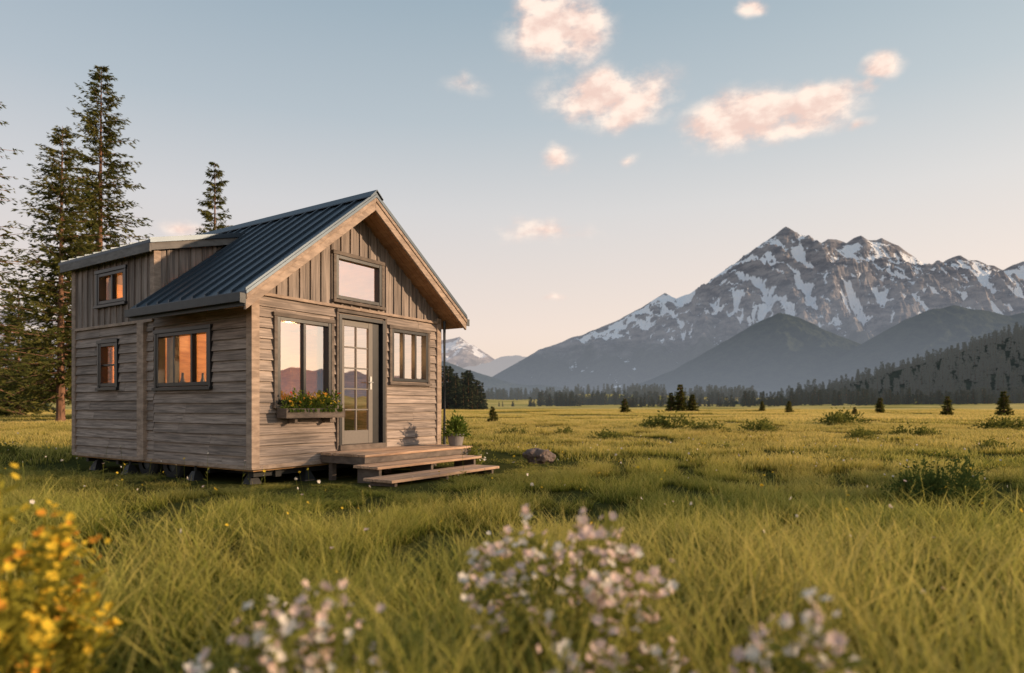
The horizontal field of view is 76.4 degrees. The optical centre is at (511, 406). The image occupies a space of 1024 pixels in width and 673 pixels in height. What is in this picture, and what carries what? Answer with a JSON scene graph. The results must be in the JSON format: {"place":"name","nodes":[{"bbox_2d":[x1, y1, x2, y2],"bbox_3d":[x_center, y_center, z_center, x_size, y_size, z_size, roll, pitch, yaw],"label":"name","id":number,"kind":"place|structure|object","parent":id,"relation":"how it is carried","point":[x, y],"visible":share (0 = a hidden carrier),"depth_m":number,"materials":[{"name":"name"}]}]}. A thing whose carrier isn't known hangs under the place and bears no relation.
{"place":"outdoors","nodes":[
{"label":"outdoors","id":0,"kind":"place"},
{"bbox_2d":[0,310,67,370],"bbox_3d":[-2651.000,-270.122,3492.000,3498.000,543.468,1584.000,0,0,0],"label":"distant mountain","id":1,"kind":"structure","parent":0,"point":[35,326],"depth_m":3525.22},
{"bbox_2d":[124,292,469,444],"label":"gutters and downpipe","id":2,"kind":"object","parent":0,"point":[237,299],"visible":0.64,"depth_m":9.18,"materials":[{"name":"metal"}]},
{"bbox_2d":[58,190,467,318],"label":"metal roof","id":3,"kind":"structure","parent":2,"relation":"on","point":[255,254],"depth_m":10.16,"materials":[{"name":"black metal"}]},
{"bbox_2d":[60,198,466,329],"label":"rake boards","id":4,"kind":"object","parent":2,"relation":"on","point":[264,287],"visible":0.88,"depth_m":10.49,"materials":[{"name":"brown wood"}]},
{"bbox_2d":[441,337,494,367],"bbox_3d":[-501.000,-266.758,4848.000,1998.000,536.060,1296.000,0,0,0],"label":"distant mountain","id":5,"kind":"structure","parent":0,"point":[461,352],"depth_m":4823.26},
{"bbox_2d":[463,355,525,376],"bbox_3d":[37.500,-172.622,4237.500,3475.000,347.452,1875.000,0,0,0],"label":"distant hills","id":6,"kind":"structure","parent":0,"point":[495,367],"depth_m":4295.17,"materials":[{"name":"grey stone"}]},
{"bbox_2d":[0,0,1023,358],"label":"sky","id":7,"kind":"structure","parent":0,"point":[563,168],"materials":[{"name":"blue"}]},
{"bbox_2d":[1,394,1023,672],"bbox_3d":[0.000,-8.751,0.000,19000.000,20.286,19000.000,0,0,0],"label":"meadow ground","id":8,"kind":"structure","parent":0,"point":[349,476],"depth_m":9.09,"materials":[{"name":"green plant"}]},
{"bbox_2d":[0,278,55,415],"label":"conifer tree","id":9,"kind":"object","parent":8,"relation":"on","point":[11,297],"visible":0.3,"depth_m":61.60,"materials":[{"name":"green plant"}]},
{"bbox_2d":[0,102,67,420],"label":"conifer tree","id":10,"kind":"object","parent":8,"relation":"on","point":[7,330],"visible":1,"depth_m":27.69,"materials":[{"name":"green plant"}]},
{"bbox_2d":[0,600,68,672],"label":"goldenrod plant","id":11,"kind":"object","parent":8,"relation":"on","point":[42,640],"visible":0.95,"depth_m":1.77,"materials":[{"name":"yellow plant"}]},
{"bbox_2d":[0,125,104,421],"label":"conifer tree","id":12,"kind":"object","parent":8,"relation":"on","point":[62,383],"visible":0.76,"depth_m":41.50,"materials":[{"name":"green plant"}]},
{"bbox_2d":[0,534,111,672],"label":"goldenrod plant","id":13,"kind":"object","parent":8,"relation":"on","point":[14,602],"visible":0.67,"depth_m":2.03,"materials":[{"name":"yellow plant"}]},
{"bbox_2d":[0,463,121,672],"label":"goldenrod plant","id":14,"kind":"object","parent":8,"relation":"on","point":[60,547],"visible":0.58,"depth_m":2.14,"materials":[{"name":"yellow plant"}]},
{"bbox_2d":[10,65,153,404],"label":"conifer tree","id":15,"kind":"object","parent":8,"relation":"on","point":[100,151],"visible":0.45,"depth_m":49.82,"materials":[{"name":"green plant"}]},
{"bbox_2d":[195,162,232,234],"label":"conifer tree","id":16,"kind":"object","parent":8,"relation":"on","point":[207,214],"visible":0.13,"depth_m":57.77,"materials":[{"name":"green plant"}]},
{"bbox_2d":[183,601,273,672],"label":"wildflower plant","id":17,"kind":"object","parent":8,"relation":"on","point":[249,635],"visible":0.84,"depth_m":1.70,"materials":[{"name":"white plant"}]},
{"bbox_2d":[86,444,427,484],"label":"foundation piers","id":18,"kind":"structure","parent":8,"relation":"on","point":[170,470],"depth_m":10.16,"materials":[{"name":"concrete"}]},
{"bbox_2d":[78,284,340,471],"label":"interior fittings","id":19,"kind":"object","parent":18,"relation":"on","point":[184,354],"visible":0.05,"depth_m":11.28,"materials":[{"name":"brown wood"}]},
{"bbox_2d":[109,277,172,382],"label":"curtains","id":20,"kind":"object","parent":19,"relation":"attached to","point":[169,360],"visible":0.05,"depth_m":10.41,"materials":[{"name":"fabric"}]},
{"bbox_2d":[180,373,204,381],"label":"shelf vases","id":21,"kind":"object","parent":19,"relation":"on","point":[183,379],"visible":0.34,"depth_m":10.29,"materials":[{"name":"grey ceramic"}]},
{"bbox_2d":[75,296,436,465],"bbox_3d":[-4.669,-0.405,12.085,5.250,2.510,4.080,0,0,33],"label":"horizontal siding","id":22,"kind":"object","parent":18,"relation":"on","point":[194,425],"visible":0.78,"depth_m":10.02,"materials":[{"name":"wood"}]},
{"bbox_2d":[95,338,119,390],"bbox_3d":[-6.887,-0.708,11.132,0.720,0.865,0.155,0,0,33],"label":"side window frame","id":23,"kind":"object","parent":22,"relation":"attached to","point":[102,362],"visible":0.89,"depth_m":11.19,"materials":[{"name":"grey wood"}]},
{"bbox_2d":[151,324,212,390],"bbox_3d":[-5.000,-0.723,9.906,1.560,0.955,0.155,0,0,33],"label":"side window frame","id":24,"kind":"object","parent":22,"relation":"attached to","point":[161,335],"visible":0.92,"depth_m":9.89,"materials":[{"name":"grey wood"}]},
{"bbox_2d":[72,250,440,469],"bbox_3d":[-4.677,-0.799,12.071,5.272,3.362,4.137,0,0,33],"label":"corner and band trim","id":25,"kind":"object","parent":22,"relation":"attached to","point":[252,386],"visible":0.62,"depth_m":10.37,"materials":[{"name":"brown wood"}]},
{"bbox_2d":[76,220,437,328],"bbox_3d":[-4.679,-2.275,12.071,5.238,1.830,4.033,0,0,33],"label":"vertical siding","id":26,"kind":"object","parent":22,"relation":"on","point":[312,279],"visible":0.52,"depth_m":10.79,"materials":[{"name":"brown wood"}]},
{"bbox_2d":[93,264,127,308],"bbox_3d":[-6.794,-2.022,11.072,1.060,0.655,0.155,0,0,33],"label":"loft window frame","id":27,"kind":"object","parent":26,"relation":"attached to","point":[102,275],"visible":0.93,"depth_m":11.08,"materials":[{"name":"grey wood"}]},
{"bbox_2d":[224,211,462,328],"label":"roof soffit","id":28,"kind":"structure","parent":26,"relation":"attached to","point":[375,224],"depth_m":11.41,"materials":[{"name":"brown wood"}]},
{"bbox_2d":[332,249,385,310],"bbox_3d":[-2.517,-2.042,10.640,0.155,0.815,1.150,0,0,33],"label":"gable window frame","id":29,"kind":"object","parent":26,"relation":"attached to","point":[360,260],"visible":0.96,"depth_m":10.58,"materials":[{"name":"brown wood"}]},
{"bbox_2d":[339,259,376,301],"bbox_3d":[-2.533,-2.045,10.650,0.010,0.670,0.980,0,0,33],"label":"gable window glass","id":30,"kind":"object","parent":29,"relation":"in","point":[358,281],"visible":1,"depth_m":10.65,"materials":[{"name":"glass"}]},
{"bbox_2d":[272,311,335,407],"bbox_3d":[-3.114,-0.662,9.721,0.155,1.375,1.140,0,0,33],"label":"picture window frame","id":31,"kind":"object","parent":22,"relation":"attached to","point":[303,320],"visible":0.83,"depth_m":9.69,"materials":[{"name":"grey wood"}]},
{"bbox_2d":[281,321,325,399],"bbox_3d":[-3.130,-0.665,9.732,0.006,1.230,0.970,0,0,33],"label":"picture window glass","id":32,"kind":"object","parent":31,"relation":"in","point":[291,356],"visible":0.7,"depth_m":9.69,"materials":[{"name":"glass"}]},
{"bbox_2d":[277,388,344,422],"bbox_3d":[-2.957,-0.021,9.670,0.324,0.522,1.168,0,0,33],"label":"window box","id":33,"kind":"object","parent":31,"relation":"attached to","point":[329,400],"depth_m":9.56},
{"bbox_2d":[335,308,386,450],"bbox_3d":[-2.484,-0.415,10.695,0.170,2.250,1.110,0,0,33],"label":"front door","id":34,"kind":"structure","parent":22,"relation":"attached to","point":[374,435],"depth_m":10.85,"materials":[{"name":"grey paint"}]},
{"bbox_2d":[344,326,367,430],"bbox_3d":[-2.558,-0.453,10.636,0.001,1.685,0.530,0,0,33],"label":"door glass","id":35,"kind":"object","parent":34,"relation":"attached to","point":[362,377],"visible":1,"depth_m":10.62,"materials":[{"name":"clear glass"}]},
{"bbox_2d":[388,324,431,385],"bbox_3d":[-1.850,-0.892,11.667,0.155,1.035,1.100,0,0,33],"label":"window frame","id":36,"kind":"object","parent":22,"relation":"attached to","point":[414,332],"visible":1,"depth_m":11.60,"materials":[{"name":"wood"}]},
{"bbox_2d":[394,332,423,378],"bbox_3d":[-1.866,-0.895,11.678,0.004,0.890,0.930,0,0,33],"label":"window glass","id":37,"kind":"object","parent":36,"relation":"attached to","point":[408,356],"visible":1,"depth_m":11.69,"materials":[{"name":"glass"}]},
{"bbox_2d":[226,595,346,672],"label":"wildflower plant","id":38,"kind":"object","parent":8,"relation":"on","point":[289,625],"visible":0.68,"depth_m":1.71,"materials":[{"name":"white plant"}]},
{"bbox_2d":[288,579,395,672],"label":"wildflower plant","id":39,"kind":"object","parent":8,"relation":"on","point":[323,629],"visible":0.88,"depth_m":1.80,"materials":[{"name":"white plant"}]},
{"bbox_2d":[321,444,498,486],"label":"wooden porch steps","id":40,"kind":"structure","parent":8,"relation":"on","point":[420,463],"depth_m":9.87,"materials":[{"name":"brown wood"}]},
{"bbox_2d":[441,410,470,445],"bbox_3d":[-0.997,0.369,11.541,0.578,0.653,0.582,0,0,0],"label":"potted plant","id":41,"kind":"object","parent":40,"relation":"on","point":[459,434],"visible":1,"depth_m":11.50,"materials":[{"name":"green plant"}]},
{"bbox_2d":[461,442,487,464],"bbox_3d":[-0.696,0.892,11.554,0.527,0.540,0.640,0,0,0],"label":"white flower plant","id":42,"kind":"object","parent":8,"relation":"on","point":[473,451],"visible":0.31,"depth_m":11.47,"materials":[{"name":"green plant"}]},
{"bbox_2d":[485,406,498,421],"bbox_3d":[-1.129,0.581,38.615,0.945,1.201,0.732,0,0,34],"label":"conifer","id":43,"kind":"object","parent":8,"relation":"on","point":[492,414],"visible":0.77,"depth_m":38.54,"materials":[{"name":"green plant"}]},
{"bbox_2d":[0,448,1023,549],"bbox_3d":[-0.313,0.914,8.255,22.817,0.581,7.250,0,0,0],"label":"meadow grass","id":44,"kind":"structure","parent":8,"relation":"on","point":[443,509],"depth_m":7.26,"materials":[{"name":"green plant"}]},
{"bbox_2d":[0,418,1023,472],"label":"meadow grass","id":45,"kind":"structure","parent":8,"relation":"on","point":[959,438],"depth_m":17.82,"materials":[{"name":"green plant"}]},
{"bbox_2d":[0,322,1023,412],"bbox_3d":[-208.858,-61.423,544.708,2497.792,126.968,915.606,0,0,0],"label":"conifer forest","id":46,"kind":"object","parent":8,"relation":"on","point":[464,392],"visible":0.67,"depth_m":553.61,"materials":[{"name":"green plant"}]},
{"bbox_2d":[0,408,1023,425],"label":"meadow grass","id":47,"kind":"structure","parent":8,"relation":"on","point":[899,416],"depth_m":63.17,"materials":[{"name":"green plant"}]},
{"bbox_2d":[0,406,1023,500],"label":"meadow shrubs","id":48,"kind":"object","parent":8,"relation":"on","point":[764,425],"visible":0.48,"depth_m":25.50,"materials":[{"name":"green plant"}]},
{"bbox_2d":[0,432,1023,651],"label":"meadow wildflowers","id":49,"kind":"object","parent":8,"relation":"on","point":[32,501],"visible":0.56,"depth_m":7.48,"materials":[{"name":"plant"}]},
{"bbox_2d":[522,448,555,463],"bbox_3d":[0.555,1.009,12.892,0.618,0.381,0.538,0,0,20],"label":"field rock","id":50,"kind":"object","parent":8,"relation":"on","point":[539,455],"visible":0.86,"depth_m":12.71,"materials":[{"name":"stone"}]},
{"bbox_2d":[458,504,679,672],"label":"wildflower plant","id":51,"kind":"object","parent":8,"relation":"on","point":[576,583],"visible":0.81,"depth_m":2.17,"materials":[{"name":"white plant"}]},
{"bbox_2d":[537,638,638,672],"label":"wildflower plant","id":52,"kind":"object","parent":8,"relation":"on","point":[605,666],"visible":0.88,"depth_m":1.70,"materials":[{"name":"white plant"}]},
{"bbox_2d":[553,566,688,672],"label":"wildflower plant","id":53,"kind":"object","parent":8,"relation":"on","point":[657,651],"visible":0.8,"depth_m":1.96,"materials":[{"name":"white plant"}]},
{"bbox_2d":[620,398,631,412],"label":"conifer","id":54,"kind":"object","parent":8,"relation":"on","point":[624,408],"visible":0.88,"depth_m":84.74,"materials":[{"name":"green plant"}]},
{"bbox_2d":[665,393,677,411],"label":"conifer","id":55,"kind":"object","parent":8,"relation":"on","point":[671,403],"visible":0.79,"depth_m":94.13,"materials":[{"name":"green plant"}]},
{"bbox_2d":[672,384,688,410],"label":"conifer","id":56,"kind":"object","parent":8,"relation":"on","point":[681,403],"visible":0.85,"depth_m":94.07,"materials":[{"name":"green plant"}]},
{"bbox_2d":[685,394,699,410],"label":"conifer","id":57,"kind":"object","parent":8,"relation":"on","point":[692,403],"visible":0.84,"depth_m":94.10,"materials":[{"name":"green plant"}]},
{"bbox_2d":[758,401,764,411],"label":"conifer","id":58,"kind":"object","parent":8,"relation":"on","point":[762,407],"visible":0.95,"depth_m":121.19,"materials":[{"name":"green plant"}]},
{"bbox_2d":[784,401,793,412],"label":"conifer","id":59,"kind":"object","parent":8,"relation":"on","point":[788,405],"visible":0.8,"depth_m":106.03,"materials":[{"name":"green plant"}]},
{"bbox_2d":[727,587,859,672],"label":"wildflower plant","id":60,"kind":"object","parent":8,"relation":"on","point":[738,653],"visible":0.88,"depth_m":1.61,"materials":[{"name":"white plant"}]},
{"bbox_2d":[788,610,870,672],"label":"wildflower plant","id":61,"kind":"object","parent":8,"relation":"on","point":[834,639],"visible":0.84,"depth_m":1.52,"materials":[{"name":"white plant"}]},
{"bbox_2d":[851,407,857,414],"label":"conifer","id":62,"kind":"object","parent":8,"relation":"on","point":[854,409],"visible":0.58,"depth_m":65.27,"materials":[{"name":"green plant"}]},
{"bbox_2d":[875,398,884,412],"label":"conifer","id":63,"kind":"object","parent":8,"relation":"on","point":[880,407],"visible":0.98,"depth_m":94.17,"materials":[{"name":"green plant"}]},
{"bbox_2d":[880,447,993,510],"bbox_3d":[4.865,0.830,7.428,1.176,0.698,1.052,0,0,-45],"label":"wild bush","id":64,"kind":"object","parent":8,"relation":"on","point":[929,480],"visible":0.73,"depth_m":7.27,"materials":[{"name":"green plant"}]},
{"bbox_2d":[940,396,954,415],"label":"conifer","id":65,"kind":"object","parent":8,"relation":"on","point":[947,409],"visible":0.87,"depth_m":56.51,"materials":[{"name":"green plant"}]},
{"bbox_2d":[994,391,1014,415],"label":"conifer","id":66,"kind":"object","parent":8,"relation":"on","point":[1002,405],"visible":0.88,"depth_m":56.47,"materials":[{"name":"green plant"}]},
{"bbox_2d":[441,361,592,396],"bbox_3d":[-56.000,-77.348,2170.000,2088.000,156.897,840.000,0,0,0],"label":"forested hills","id":67,"kind":"structure","parent":0,"point":[489,382],"depth_m":2172.08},
{"bbox_2d":[621,313,860,396],"bbox_3d":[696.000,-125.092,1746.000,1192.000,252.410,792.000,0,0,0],"label":"forested hills","id":68,"kind":"structure","parent":0,"point":[776,353],"depth_m":1588.82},
{"bbox_2d":[493,227,1023,393],"bbox_3d":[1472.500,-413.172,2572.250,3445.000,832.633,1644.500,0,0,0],"label":"snowy mountain","id":69,"kind":"structure","parent":0,"point":[860,289],"depth_m":2620.59,"materials":[{"name":"grey stone"}]},
{"bbox_2d":[733,337,1023,403],"bbox_3d":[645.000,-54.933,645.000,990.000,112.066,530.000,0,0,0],"label":"wooded hillside","id":70,"kind":"structure","parent":0,"point":[893,375],"depth_m":618.18,"materials":[{"name":"green plant"}]},
{"bbox_2d":[817,305,1023,388],"bbox_3d":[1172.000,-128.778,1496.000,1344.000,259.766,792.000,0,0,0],"label":"forested hills","id":71,"kind":"structure","parent":0,"point":[920,334],"depth_m":1425.10,"materials":[{"name":"grey"}]}
]}

